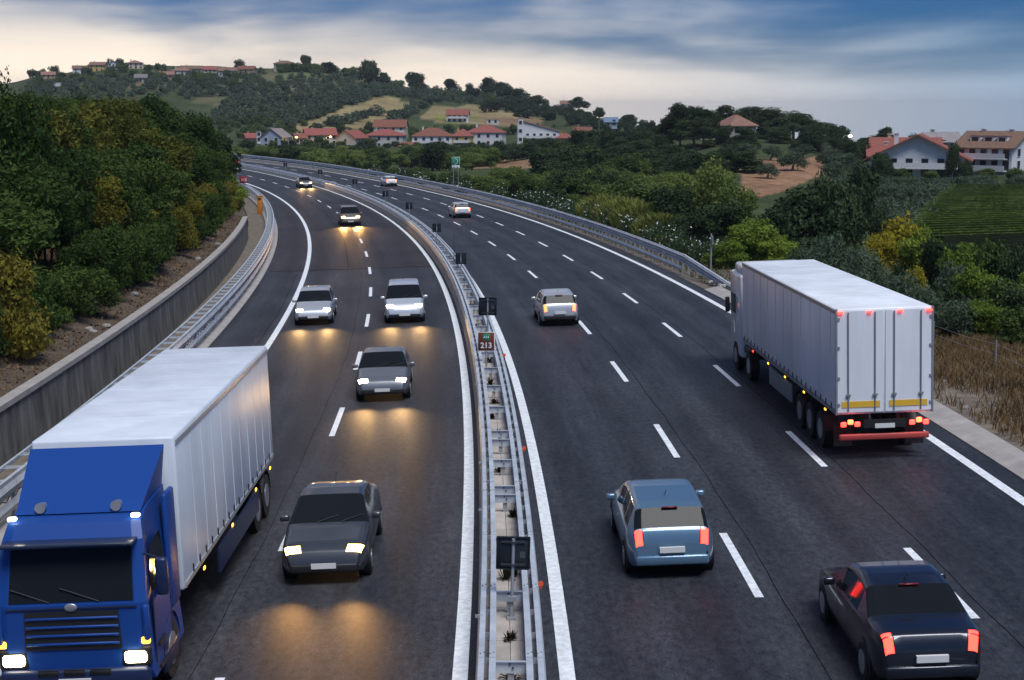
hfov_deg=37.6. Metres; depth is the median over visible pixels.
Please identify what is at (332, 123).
olive tree
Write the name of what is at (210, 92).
olive tree
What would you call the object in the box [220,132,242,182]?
oak tree
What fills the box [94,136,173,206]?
locust tree
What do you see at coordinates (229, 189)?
bush
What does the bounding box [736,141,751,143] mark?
oak tree
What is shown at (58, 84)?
house
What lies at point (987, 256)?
broadleaf tree
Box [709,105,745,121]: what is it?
pine tree
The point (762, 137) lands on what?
oak tree
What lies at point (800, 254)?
bush
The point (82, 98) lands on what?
locust tree
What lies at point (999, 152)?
house
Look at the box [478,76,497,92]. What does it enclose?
oak tree
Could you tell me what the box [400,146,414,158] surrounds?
oak tree
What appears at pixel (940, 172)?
window
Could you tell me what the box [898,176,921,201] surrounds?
olive tree
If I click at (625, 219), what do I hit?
oleander bush
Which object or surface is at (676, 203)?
oak tree
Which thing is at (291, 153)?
oak tree
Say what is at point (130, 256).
bush
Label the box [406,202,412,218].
chevron board
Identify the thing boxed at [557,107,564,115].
oak tree
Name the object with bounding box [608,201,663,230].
reed clump
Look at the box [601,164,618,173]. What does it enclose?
broadleaf tree
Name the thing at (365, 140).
broadleaf tree
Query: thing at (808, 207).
oak tree
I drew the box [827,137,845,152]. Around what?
oak tree
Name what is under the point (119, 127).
locust tree
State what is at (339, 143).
broadleaf tree
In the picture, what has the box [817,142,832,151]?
olive tree
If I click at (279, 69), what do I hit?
broadleaf tree
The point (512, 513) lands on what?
weed
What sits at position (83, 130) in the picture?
locust tree
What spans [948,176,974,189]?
olive tree
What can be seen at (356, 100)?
olive tree
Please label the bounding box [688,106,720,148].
pine tree
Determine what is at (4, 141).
locust tree
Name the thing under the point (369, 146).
oak tree
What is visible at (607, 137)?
oak tree
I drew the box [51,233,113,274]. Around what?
bush
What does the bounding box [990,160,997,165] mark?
window
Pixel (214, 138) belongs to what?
locust tree
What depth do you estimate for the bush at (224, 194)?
107.66 m
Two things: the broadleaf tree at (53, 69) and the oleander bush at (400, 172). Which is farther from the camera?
the broadleaf tree at (53, 69)
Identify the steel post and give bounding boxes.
[710,233,712,270]
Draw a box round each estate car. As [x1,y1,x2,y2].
[292,285,336,324]
[606,478,713,571]
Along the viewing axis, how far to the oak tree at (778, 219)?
105.52 m
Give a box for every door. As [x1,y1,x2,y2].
[152,591,171,655]
[837,310,883,412]
[885,308,931,410]
[921,170,927,178]
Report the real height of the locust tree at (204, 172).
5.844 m
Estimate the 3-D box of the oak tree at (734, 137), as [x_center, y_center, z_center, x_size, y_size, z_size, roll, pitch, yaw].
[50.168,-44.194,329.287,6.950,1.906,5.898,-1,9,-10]
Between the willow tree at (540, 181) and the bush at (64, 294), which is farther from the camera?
the willow tree at (540, 181)
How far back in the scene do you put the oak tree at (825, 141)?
306.61 m
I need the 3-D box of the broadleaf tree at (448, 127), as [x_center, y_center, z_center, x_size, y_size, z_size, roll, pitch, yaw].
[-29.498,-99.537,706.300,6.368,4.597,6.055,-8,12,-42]
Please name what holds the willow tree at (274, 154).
on the ground at (770, 190)
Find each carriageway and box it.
[0,168,478,679]
[239,160,1023,679]
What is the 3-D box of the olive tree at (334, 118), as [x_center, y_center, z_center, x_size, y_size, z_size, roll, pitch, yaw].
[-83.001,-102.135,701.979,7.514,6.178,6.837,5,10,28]
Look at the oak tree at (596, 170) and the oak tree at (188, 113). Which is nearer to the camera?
the oak tree at (188, 113)
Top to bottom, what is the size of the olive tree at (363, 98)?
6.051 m
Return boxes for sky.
[0,0,1023,141]
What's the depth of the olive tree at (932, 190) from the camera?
181.10 m
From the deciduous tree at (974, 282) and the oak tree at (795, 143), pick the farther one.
the oak tree at (795, 143)
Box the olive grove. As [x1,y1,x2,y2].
[25,67,510,104]
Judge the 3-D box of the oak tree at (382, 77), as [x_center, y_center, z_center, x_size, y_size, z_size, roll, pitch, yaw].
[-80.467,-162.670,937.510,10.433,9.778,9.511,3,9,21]
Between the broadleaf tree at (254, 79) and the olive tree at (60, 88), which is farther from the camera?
the broadleaf tree at (254, 79)
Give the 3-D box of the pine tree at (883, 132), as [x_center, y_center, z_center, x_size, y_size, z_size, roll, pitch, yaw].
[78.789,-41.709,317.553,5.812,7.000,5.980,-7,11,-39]
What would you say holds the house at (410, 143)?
on the ground at (770, 190)
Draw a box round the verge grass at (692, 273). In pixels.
[527,211,734,290]
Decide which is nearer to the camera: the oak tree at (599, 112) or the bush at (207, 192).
the bush at (207, 192)
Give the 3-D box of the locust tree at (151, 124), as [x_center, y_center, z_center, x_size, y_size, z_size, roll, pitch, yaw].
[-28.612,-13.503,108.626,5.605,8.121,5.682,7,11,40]
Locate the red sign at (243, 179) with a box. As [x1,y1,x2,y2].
[240,177,247,200]
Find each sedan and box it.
[280,472,382,577]
[296,177,311,187]
[352,341,414,399]
[819,560,980,679]
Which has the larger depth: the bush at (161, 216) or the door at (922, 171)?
the door at (922, 171)
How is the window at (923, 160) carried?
in the chalet house at (920, 154)
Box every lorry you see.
[0,346,273,679]
[725,259,933,445]
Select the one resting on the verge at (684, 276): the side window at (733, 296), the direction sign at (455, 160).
the direction sign at (455, 160)
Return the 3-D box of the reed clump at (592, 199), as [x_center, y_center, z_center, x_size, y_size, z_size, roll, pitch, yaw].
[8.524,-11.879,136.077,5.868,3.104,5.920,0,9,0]
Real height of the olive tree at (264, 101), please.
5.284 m
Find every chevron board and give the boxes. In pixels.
[383,191,387,203]
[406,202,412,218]
[432,224,440,243]
[455,253,465,280]
[479,297,496,351]
[496,536,530,619]
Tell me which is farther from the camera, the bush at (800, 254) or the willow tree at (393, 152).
the willow tree at (393, 152)
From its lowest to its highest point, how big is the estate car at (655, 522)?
1.665 m
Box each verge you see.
[239,159,730,288]
[590,233,1023,451]
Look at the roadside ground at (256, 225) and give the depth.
99.10 m
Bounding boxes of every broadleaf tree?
[27,69,34,77]
[32,79,39,86]
[34,74,44,81]
[47,65,59,74]
[56,72,66,76]
[58,75,67,81]
[68,72,79,77]
[81,66,95,75]
[103,72,113,76]
[104,66,115,71]
[110,71,121,76]
[118,62,128,72]
[128,69,139,75]
[141,70,151,75]
[143,64,152,71]
[158,63,167,70]
[171,74,182,81]
[190,70,200,76]
[198,81,206,88]
[222,69,230,76]
[230,72,238,79]
[231,79,238,86]
[234,121,241,127]
[235,130,242,138]
[241,118,249,123]
[244,78,257,82]
[253,116,261,122]
[254,125,263,130]
[265,120,273,126]
[266,117,276,122]
[267,140,276,148]
[276,64,283,72]
[276,123,286,131]
[289,62,299,71]
[296,62,306,69]
[300,119,308,125]
[304,63,311,71]
[304,139,314,145]
[307,63,316,72]
[314,135,323,144]
[320,139,328,149]
[328,142,335,148]
[334,141,346,146]
[334,150,354,169]
[336,125,345,133]
[342,67,352,75]
[349,67,356,76]
[358,127,366,133]
[358,153,380,168]
[360,138,368,144]
[363,121,372,131]
[363,146,383,154]
[368,138,377,144]
[375,148,392,169]
[405,149,421,168]
[409,131,419,139]
[430,150,449,170]
[443,124,455,131]
[453,147,479,169]
[459,124,467,130]
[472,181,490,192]
[487,95,497,100]
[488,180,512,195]
[502,127,511,134]
[504,166,528,198]
[504,174,536,200]
[509,124,517,133]
[542,169,555,176]
[551,140,572,149]
[558,177,597,197]
[571,171,597,180]
[580,167,605,175]
[582,145,603,168]
[592,169,610,175]
[596,156,626,171]
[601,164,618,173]
[605,180,646,198]
[613,169,632,177]
[616,151,654,176]
[623,183,667,203]
[631,157,656,180]
[696,144,716,147]
[701,139,721,144]
[891,168,911,177]
[922,171,939,183]
[973,237,1014,278]
[976,168,998,178]
[980,275,1023,336]
[992,306,1023,346]
[1005,167,1023,178]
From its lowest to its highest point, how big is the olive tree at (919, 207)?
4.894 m
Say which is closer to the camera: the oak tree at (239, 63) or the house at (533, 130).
the house at (533, 130)
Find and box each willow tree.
[231,145,249,152]
[231,150,249,157]
[250,147,272,159]
[263,150,279,161]
[299,153,316,165]
[300,148,330,166]
[329,150,348,170]
[336,146,349,151]
[343,149,363,152]
[346,153,364,167]
[385,149,397,155]
[391,153,411,168]
[400,145,417,151]
[442,151,456,170]
[457,152,488,169]
[471,146,486,166]
[471,176,495,185]
[481,147,501,167]
[487,167,501,176]
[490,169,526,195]
[528,172,548,191]
[583,180,610,198]
[585,166,615,173]
[632,172,654,181]
[635,178,658,185]
[647,179,670,187]
[652,171,678,182]
[662,170,710,199]
[683,154,737,213]
[715,175,760,224]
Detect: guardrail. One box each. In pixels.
[0,180,274,520]
[238,154,730,289]
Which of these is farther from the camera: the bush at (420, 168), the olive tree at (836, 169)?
the bush at (420, 168)
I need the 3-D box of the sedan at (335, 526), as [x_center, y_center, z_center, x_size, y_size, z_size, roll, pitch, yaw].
[-3.849,3.864,32.487,2.140,1.616,4.705,-2,8,-1]
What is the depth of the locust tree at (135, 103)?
104.40 m
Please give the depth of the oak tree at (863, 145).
278.61 m
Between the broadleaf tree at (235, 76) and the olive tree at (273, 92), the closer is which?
the olive tree at (273, 92)
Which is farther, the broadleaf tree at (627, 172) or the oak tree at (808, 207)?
the broadleaf tree at (627, 172)
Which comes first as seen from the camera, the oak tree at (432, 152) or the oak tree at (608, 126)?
the oak tree at (432, 152)
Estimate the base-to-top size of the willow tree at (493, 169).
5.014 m
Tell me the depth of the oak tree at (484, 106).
806.37 m
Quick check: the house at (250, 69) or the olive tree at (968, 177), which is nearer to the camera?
the olive tree at (968, 177)
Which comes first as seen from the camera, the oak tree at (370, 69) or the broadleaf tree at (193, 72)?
the oak tree at (370, 69)
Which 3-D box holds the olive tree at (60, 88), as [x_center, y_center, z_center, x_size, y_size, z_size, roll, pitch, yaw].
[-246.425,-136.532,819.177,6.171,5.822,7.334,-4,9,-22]
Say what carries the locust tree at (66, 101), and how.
on the ground at (770, 190)
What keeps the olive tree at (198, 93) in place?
on the ground at (770, 190)
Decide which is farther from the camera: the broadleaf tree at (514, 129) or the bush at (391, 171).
the broadleaf tree at (514, 129)
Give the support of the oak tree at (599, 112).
on the ground at (770, 190)
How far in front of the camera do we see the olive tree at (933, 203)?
155.89 m
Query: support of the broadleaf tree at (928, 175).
on the ground at (770, 190)
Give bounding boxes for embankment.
[0,207,245,397]
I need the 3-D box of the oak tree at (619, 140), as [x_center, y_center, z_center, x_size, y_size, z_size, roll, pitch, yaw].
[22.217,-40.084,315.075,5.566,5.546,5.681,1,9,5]
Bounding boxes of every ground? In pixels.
[0,64,1023,381]
[0,198,264,503]
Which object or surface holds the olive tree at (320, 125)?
on the ground at (770, 190)
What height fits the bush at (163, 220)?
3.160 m
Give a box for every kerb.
[0,193,277,544]
[704,286,1023,479]
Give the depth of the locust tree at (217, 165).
126.59 m
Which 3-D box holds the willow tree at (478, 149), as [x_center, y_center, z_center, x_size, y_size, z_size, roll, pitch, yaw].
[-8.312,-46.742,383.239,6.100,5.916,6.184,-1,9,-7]
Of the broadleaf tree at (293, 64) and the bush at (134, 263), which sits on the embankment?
the bush at (134, 263)
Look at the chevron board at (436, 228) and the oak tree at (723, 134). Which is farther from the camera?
the oak tree at (723, 134)
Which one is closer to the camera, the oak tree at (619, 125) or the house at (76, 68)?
the oak tree at (619, 125)
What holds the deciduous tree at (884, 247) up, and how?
on the ground at (770, 190)
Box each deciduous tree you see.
[227,174,239,185]
[235,185,252,209]
[700,239,751,267]
[720,216,778,260]
[756,235,799,260]
[862,232,896,283]
[880,200,923,266]
[895,224,943,287]
[901,262,928,294]
[936,241,979,285]
[951,260,998,333]
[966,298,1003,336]
[1017,272,1023,290]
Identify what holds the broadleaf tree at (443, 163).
on the ground at (770, 190)
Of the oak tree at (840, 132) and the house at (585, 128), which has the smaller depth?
the oak tree at (840, 132)
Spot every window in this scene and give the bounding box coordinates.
[149,530,163,592]
[731,292,735,313]
[890,158,897,169]
[905,158,912,169]
[920,158,928,170]
[936,169,943,177]
[937,158,944,169]
[952,170,958,177]
[979,149,987,159]
[979,160,986,164]
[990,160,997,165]
[991,149,998,153]
[1002,149,1009,160]
[1002,160,1009,172]
[1017,148,1020,156]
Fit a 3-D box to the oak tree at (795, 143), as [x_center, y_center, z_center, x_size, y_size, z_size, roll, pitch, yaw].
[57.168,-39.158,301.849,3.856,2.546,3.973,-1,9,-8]
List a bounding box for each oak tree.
[180,109,215,131]
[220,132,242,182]
[233,59,245,66]
[241,139,255,153]
[274,143,293,148]
[275,147,300,163]
[280,140,288,145]
[288,140,296,144]
[300,55,311,64]
[322,61,337,72]
[348,145,366,153]
[355,59,381,83]
[355,142,364,146]
[362,143,375,150]
[375,72,389,82]
[382,143,390,148]
[389,141,400,146]
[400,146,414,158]
[404,72,425,88]
[417,139,447,171]
[443,78,459,90]
[446,143,457,156]
[457,143,476,151]
[465,83,473,90]
[465,87,479,96]
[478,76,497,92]
[478,100,488,111]
[480,144,490,148]
[487,99,499,111]
[491,151,510,162]
[493,140,504,150]
[494,81,513,96]
[499,144,512,150]
[504,103,513,111]
[505,149,525,160]
[509,88,531,99]
[512,105,527,116]
[518,142,539,158]
[519,100,528,109]
[521,97,533,109]
[522,111,534,117]
[526,148,561,173]
[527,95,543,108]
[528,138,541,147]
[531,104,542,115]
[531,148,563,171]
[538,137,557,147]
[539,104,555,110]
[540,107,556,119]
[541,98,548,104]
[541,169,581,195]
[543,139,559,147]
[550,104,563,112]
[555,144,586,173]
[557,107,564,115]
[562,104,576,116]
[564,145,589,167]
[565,111,577,124]
[569,127,588,144]
[574,113,587,125]
[583,171,622,185]
[584,122,602,128]
[586,129,601,141]
[589,167,606,173]
[590,117,603,129]
[591,148,620,167]
[593,107,605,117]
[594,128,621,150]
[602,124,611,131]
[608,136,627,146]
[612,120,621,131]
[619,117,629,123]
[623,123,634,132]
[625,133,646,143]
[626,145,638,154]
[628,114,634,120]
[628,120,637,127]
[628,138,654,145]
[634,139,652,149]
[635,126,647,130]
[636,119,645,127]
[644,120,655,130]
[648,183,696,216]
[658,153,698,184]
[663,149,704,174]
[680,212,715,246]
[682,143,697,146]
[684,134,700,140]
[693,197,746,239]
[694,153,709,165]
[702,151,727,166]
[709,160,733,170]
[713,124,733,143]
[714,147,738,160]
[726,155,764,171]
[729,135,754,139]
[732,148,756,171]
[733,138,757,141]
[735,127,758,139]
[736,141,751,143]
[749,207,797,260]
[756,128,768,139]
[756,135,765,139]
[765,127,786,142]
[765,127,793,143]
[765,185,844,255]
[787,139,803,149]
[799,129,824,152]
[807,169,870,256]
[808,138,829,151]
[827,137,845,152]
[832,127,850,138]
[840,162,886,244]
[842,137,862,165]
[855,139,870,163]
[857,136,871,141]
[870,152,889,173]
[875,155,894,178]
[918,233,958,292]
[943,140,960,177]
[955,160,973,177]
[996,243,1023,282]
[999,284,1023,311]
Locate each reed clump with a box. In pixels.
[575,193,629,220]
[590,196,650,224]
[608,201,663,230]
[628,212,682,240]
[653,228,697,246]
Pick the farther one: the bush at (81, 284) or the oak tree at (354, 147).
the oak tree at (354, 147)
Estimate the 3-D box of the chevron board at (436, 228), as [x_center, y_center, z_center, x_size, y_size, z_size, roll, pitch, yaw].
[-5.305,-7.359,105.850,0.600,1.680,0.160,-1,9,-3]
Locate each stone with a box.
[102,323,110,327]
[130,292,138,295]
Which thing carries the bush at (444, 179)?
on the ground at (770, 190)
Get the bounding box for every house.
[41,71,55,78]
[53,82,69,85]
[72,65,91,73]
[88,61,106,71]
[106,60,116,69]
[128,59,142,68]
[133,73,148,81]
[154,70,175,78]
[169,67,192,74]
[180,65,202,71]
[203,66,217,72]
[217,67,232,75]
[229,67,237,75]
[237,65,256,75]
[241,132,256,142]
[256,131,260,143]
[259,127,292,144]
[273,59,290,71]
[293,132,307,144]
[302,127,337,142]
[333,129,369,144]
[366,128,406,144]
[372,119,408,138]
[393,142,413,146]
[412,126,452,145]
[445,108,469,122]
[452,127,473,144]
[468,123,506,144]
[486,119,498,124]
[516,119,565,141]
[518,118,522,143]
[555,131,570,140]
[560,100,571,106]
[573,125,591,132]
[604,117,617,128]
[862,133,973,180]
[866,142,892,156]
[869,134,942,144]
[922,129,960,145]
[957,129,1023,174]
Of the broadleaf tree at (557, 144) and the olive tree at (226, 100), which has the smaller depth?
the broadleaf tree at (557, 144)
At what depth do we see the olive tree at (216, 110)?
732.84 m
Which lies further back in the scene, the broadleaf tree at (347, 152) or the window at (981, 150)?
the broadleaf tree at (347, 152)
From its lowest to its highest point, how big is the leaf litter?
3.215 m
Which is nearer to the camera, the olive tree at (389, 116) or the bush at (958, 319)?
the bush at (958, 319)
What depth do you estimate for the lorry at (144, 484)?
25.42 m
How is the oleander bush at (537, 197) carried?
on the verge at (684, 276)
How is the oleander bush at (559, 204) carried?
on the verge at (684, 276)
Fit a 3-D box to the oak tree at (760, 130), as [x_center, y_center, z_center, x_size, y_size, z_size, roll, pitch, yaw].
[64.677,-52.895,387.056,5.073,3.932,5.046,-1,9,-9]
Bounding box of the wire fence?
[934,321,1021,374]
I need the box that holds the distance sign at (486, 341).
[477,332,494,373]
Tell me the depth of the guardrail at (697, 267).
130.01 m
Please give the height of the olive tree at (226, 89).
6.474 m
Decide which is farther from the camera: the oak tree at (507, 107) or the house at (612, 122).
the oak tree at (507, 107)
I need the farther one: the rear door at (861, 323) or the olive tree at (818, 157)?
the olive tree at (818, 157)
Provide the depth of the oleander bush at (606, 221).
123.98 m
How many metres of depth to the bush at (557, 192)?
159.10 m
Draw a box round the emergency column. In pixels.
[257,196,262,213]
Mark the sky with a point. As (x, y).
(866, 67)
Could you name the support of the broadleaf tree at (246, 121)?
on the ground at (770, 190)
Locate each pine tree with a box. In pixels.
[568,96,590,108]
[651,120,678,138]
[660,102,692,146]
[668,116,718,149]
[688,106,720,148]
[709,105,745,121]
[727,106,770,126]
[754,107,789,127]
[760,117,806,131]
[769,110,812,138]
[796,117,819,131]
[803,122,838,134]
[873,127,893,136]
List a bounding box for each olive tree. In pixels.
[21,88,33,94]
[44,86,54,93]
[54,84,65,92]
[62,91,71,98]
[70,84,82,90]
[82,90,89,97]
[94,89,104,97]
[98,82,105,90]
[103,82,115,90]
[105,91,114,96]
[126,91,134,96]
[130,86,139,93]
[137,84,146,93]
[154,91,163,97]
[158,85,169,92]
[176,88,188,95]
[183,93,190,98]
[187,89,196,96]
[193,88,205,96]
[205,88,215,96]
[210,108,220,115]
[211,115,222,120]
[214,86,224,95]
[219,86,230,95]
[220,98,229,104]
[225,112,235,120]
[237,111,246,120]
[241,98,253,107]
[248,107,259,114]
[249,84,259,91]
[254,94,266,101]
[254,103,265,110]
[256,86,266,93]
[258,98,268,105]
[262,102,273,110]
[269,88,282,95]
[279,82,290,89]
[281,95,288,101]
[281,117,289,125]
[283,116,298,124]
[294,111,306,122]
[314,123,323,127]
[317,106,326,115]
[325,116,336,125]
[327,115,340,126]
[329,103,338,111]
[334,98,345,107]
[344,113,356,123]
[348,96,359,104]
[354,111,364,120]
[358,92,368,101]
[359,109,368,115]
[363,88,372,98]
[367,107,376,115]
[373,86,388,96]
[374,104,385,115]
[385,110,398,118]
[390,109,401,116]
[398,109,410,118]
[403,103,414,113]
[421,101,429,107]
[425,95,433,102]
[736,143,759,153]
[755,162,780,178]
[762,144,784,159]
[775,151,810,170]
[793,144,813,157]
[814,153,822,163]
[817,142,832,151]
[819,148,842,163]
[820,160,846,178]
[821,147,845,164]
[826,177,847,182]
[835,174,849,182]
[841,152,858,170]
[848,164,869,173]
[874,196,905,222]
[875,184,904,203]
[876,181,905,201]
[877,203,906,234]
[878,176,891,184]
[885,207,919,216]
[886,211,918,229]
[889,200,928,213]
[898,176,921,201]
[905,194,939,208]
[906,206,955,237]
[907,175,924,196]
[910,181,948,201]
[921,199,947,213]
[926,177,948,183]
[926,180,948,201]
[927,227,945,243]
[943,181,964,204]
[947,175,973,189]
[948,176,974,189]
[973,174,998,183]
[1002,174,1023,182]
[1004,175,1023,185]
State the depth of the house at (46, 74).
1020.53 m
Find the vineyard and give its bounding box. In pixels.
[909,184,1023,235]
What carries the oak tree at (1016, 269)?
on the ground at (770, 190)
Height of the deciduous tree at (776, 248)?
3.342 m
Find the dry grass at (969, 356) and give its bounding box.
[934,328,1023,446]
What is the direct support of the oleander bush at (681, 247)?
on the verge at (684, 276)
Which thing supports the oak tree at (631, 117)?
on the ground at (770, 190)
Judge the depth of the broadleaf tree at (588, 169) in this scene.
219.93 m
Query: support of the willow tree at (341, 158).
on the ground at (770, 190)
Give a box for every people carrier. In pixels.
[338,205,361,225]
[380,278,427,321]
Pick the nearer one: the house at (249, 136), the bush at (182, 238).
the bush at (182, 238)
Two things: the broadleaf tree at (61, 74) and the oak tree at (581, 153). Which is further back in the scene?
the broadleaf tree at (61, 74)
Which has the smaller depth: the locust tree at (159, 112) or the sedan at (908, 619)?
the sedan at (908, 619)
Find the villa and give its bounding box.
[715,115,758,137]
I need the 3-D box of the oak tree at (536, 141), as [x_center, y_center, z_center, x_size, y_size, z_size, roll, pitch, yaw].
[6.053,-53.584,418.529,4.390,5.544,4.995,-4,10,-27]
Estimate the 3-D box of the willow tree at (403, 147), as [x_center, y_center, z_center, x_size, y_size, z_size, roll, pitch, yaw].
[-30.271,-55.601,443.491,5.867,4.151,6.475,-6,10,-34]
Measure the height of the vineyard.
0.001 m
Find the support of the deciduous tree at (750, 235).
on the ground at (770, 190)
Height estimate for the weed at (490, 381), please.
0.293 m
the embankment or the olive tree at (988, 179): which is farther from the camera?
the olive tree at (988, 179)
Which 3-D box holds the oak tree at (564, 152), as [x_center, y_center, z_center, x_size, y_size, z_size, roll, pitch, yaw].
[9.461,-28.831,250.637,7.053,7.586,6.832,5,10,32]
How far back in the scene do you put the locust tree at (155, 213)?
78.21 m
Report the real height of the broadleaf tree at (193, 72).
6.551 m
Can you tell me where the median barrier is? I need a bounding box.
[240,163,545,679]
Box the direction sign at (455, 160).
[452,157,459,190]
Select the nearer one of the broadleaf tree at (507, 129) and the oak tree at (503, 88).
the broadleaf tree at (507, 129)
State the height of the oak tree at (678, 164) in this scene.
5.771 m
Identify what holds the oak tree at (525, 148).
on the ground at (770, 190)
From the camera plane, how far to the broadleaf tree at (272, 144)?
554.71 m
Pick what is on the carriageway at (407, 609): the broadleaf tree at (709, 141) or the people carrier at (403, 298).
the people carrier at (403, 298)
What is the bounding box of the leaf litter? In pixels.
[0,215,241,396]
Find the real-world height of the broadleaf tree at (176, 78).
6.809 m
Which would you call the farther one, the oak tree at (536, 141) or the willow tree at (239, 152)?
the oak tree at (536, 141)
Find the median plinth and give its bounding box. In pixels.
[237,166,538,679]
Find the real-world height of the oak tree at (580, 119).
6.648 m
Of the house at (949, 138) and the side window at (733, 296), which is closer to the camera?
the side window at (733, 296)
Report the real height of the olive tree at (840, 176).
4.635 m
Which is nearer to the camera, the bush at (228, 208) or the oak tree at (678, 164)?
the bush at (228, 208)
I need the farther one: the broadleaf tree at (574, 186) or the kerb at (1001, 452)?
the broadleaf tree at (574, 186)
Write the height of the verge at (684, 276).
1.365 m
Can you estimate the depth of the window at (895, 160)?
262.51 m
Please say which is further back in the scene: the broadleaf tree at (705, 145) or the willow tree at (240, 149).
the willow tree at (240, 149)
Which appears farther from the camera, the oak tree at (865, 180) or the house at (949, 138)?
the house at (949, 138)
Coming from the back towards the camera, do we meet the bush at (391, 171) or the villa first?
the villa
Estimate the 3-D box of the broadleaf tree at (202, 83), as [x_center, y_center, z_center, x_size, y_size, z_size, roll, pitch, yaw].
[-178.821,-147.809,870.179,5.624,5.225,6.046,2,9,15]
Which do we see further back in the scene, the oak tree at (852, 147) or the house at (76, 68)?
the house at (76, 68)
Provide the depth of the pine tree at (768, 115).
379.91 m
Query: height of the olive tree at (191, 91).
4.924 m
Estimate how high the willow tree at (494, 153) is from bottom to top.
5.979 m
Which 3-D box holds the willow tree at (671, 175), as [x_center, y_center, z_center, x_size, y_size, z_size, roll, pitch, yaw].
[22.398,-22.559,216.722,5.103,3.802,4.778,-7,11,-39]
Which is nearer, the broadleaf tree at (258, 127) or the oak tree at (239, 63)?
the broadleaf tree at (258, 127)
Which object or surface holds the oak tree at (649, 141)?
on the ground at (770, 190)
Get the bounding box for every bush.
[0,246,56,358]
[0,296,9,354]
[3,270,62,339]
[18,262,62,331]
[46,274,75,324]
[47,263,101,318]
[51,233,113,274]
[68,265,124,316]
[73,221,136,287]
[117,236,135,289]
[120,226,148,291]
[125,217,167,269]
[131,234,163,285]
[146,221,176,264]
[150,216,173,264]
[152,221,177,269]
[156,215,175,244]
[159,200,200,255]
[168,214,181,251]
[171,212,197,249]
[175,220,193,248]
[180,196,207,232]
[191,215,209,246]
[194,182,217,212]
[195,213,210,232]
[196,192,218,237]
[199,189,219,198]
[206,180,229,224]
[207,193,223,233]
[221,181,238,211]
[223,180,244,212]
[223,193,233,216]
[224,181,238,212]
[362,162,373,173]
[368,166,381,174]
[381,169,398,173]
[396,167,407,179]
[401,170,413,180]
[411,171,428,179]
[411,171,432,183]
[412,166,428,172]
[428,172,437,180]
[438,171,460,182]
[441,176,458,188]
[455,180,472,192]
[457,172,472,182]
[460,176,482,192]
[489,183,507,199]
[512,189,540,203]
[530,187,546,206]
[532,192,556,210]
[536,191,568,209]
[547,187,568,200]
[551,198,576,215]
[552,199,577,218]
[563,193,586,203]
[579,202,604,221]
[590,203,612,227]
[617,214,635,233]
[637,222,664,241]
[639,209,657,219]
[650,224,692,251]
[655,213,688,233]
[664,234,704,257]
[688,234,720,265]
[694,237,727,253]
[786,240,834,267]
[810,231,865,269]
[836,262,874,282]
[841,243,891,284]
[877,266,919,294]
[890,259,902,275]
[904,281,951,325]
[927,286,963,329]
[931,259,971,304]
[935,320,968,337]
[936,294,980,337]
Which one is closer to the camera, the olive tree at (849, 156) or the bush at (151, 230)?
the bush at (151, 230)
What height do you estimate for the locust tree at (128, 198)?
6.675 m
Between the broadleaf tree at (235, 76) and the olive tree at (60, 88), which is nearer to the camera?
the olive tree at (60, 88)
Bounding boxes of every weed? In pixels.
[487,377,494,384]
[489,397,499,403]
[496,569,514,580]
[498,673,520,679]
[503,630,516,641]
[508,507,516,516]
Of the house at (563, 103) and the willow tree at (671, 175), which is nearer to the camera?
the willow tree at (671, 175)
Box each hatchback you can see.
[381,176,396,186]
[448,201,470,217]
[531,288,578,324]
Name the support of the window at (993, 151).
in the house at (999, 152)
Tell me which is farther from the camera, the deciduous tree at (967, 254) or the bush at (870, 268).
the deciduous tree at (967, 254)
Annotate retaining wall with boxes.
[0,216,248,472]
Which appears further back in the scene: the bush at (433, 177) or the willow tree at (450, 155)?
the willow tree at (450, 155)
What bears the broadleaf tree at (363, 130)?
on the ground at (770, 190)
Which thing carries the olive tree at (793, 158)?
on the ground at (770, 190)
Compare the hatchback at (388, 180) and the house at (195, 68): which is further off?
the house at (195, 68)
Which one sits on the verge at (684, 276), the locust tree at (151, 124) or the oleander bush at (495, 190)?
the oleander bush at (495, 190)
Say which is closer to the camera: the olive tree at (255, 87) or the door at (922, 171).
the door at (922, 171)
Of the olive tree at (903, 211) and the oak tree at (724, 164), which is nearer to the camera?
the olive tree at (903, 211)
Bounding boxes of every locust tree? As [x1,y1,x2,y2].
[0,65,55,177]
[0,73,19,202]
[0,151,62,262]
[0,152,82,266]
[0,195,73,306]
[1,88,23,103]
[9,119,99,272]
[22,104,82,155]
[28,96,101,152]
[29,92,81,106]
[36,88,101,131]
[37,137,103,268]
[57,92,94,108]
[62,103,116,151]
[66,99,117,154]
[70,90,96,103]
[73,139,154,232]
[75,171,130,244]
[85,96,147,152]
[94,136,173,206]
[94,140,176,226]
[103,96,156,123]
[109,97,149,130]
[119,96,145,124]
[120,97,161,129]
[126,124,200,195]
[126,124,209,218]
[138,89,183,131]
[139,89,171,131]
[146,210,159,219]
[148,91,172,124]
[153,157,196,212]
[166,111,214,161]
[188,152,217,188]
[191,134,226,181]
[197,129,236,177]
[209,149,235,182]
[211,155,230,183]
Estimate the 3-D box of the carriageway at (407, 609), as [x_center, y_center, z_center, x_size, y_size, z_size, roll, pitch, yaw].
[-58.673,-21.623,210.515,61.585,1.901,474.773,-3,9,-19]
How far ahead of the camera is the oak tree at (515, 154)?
402.20 m
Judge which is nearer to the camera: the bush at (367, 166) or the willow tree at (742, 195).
the willow tree at (742, 195)

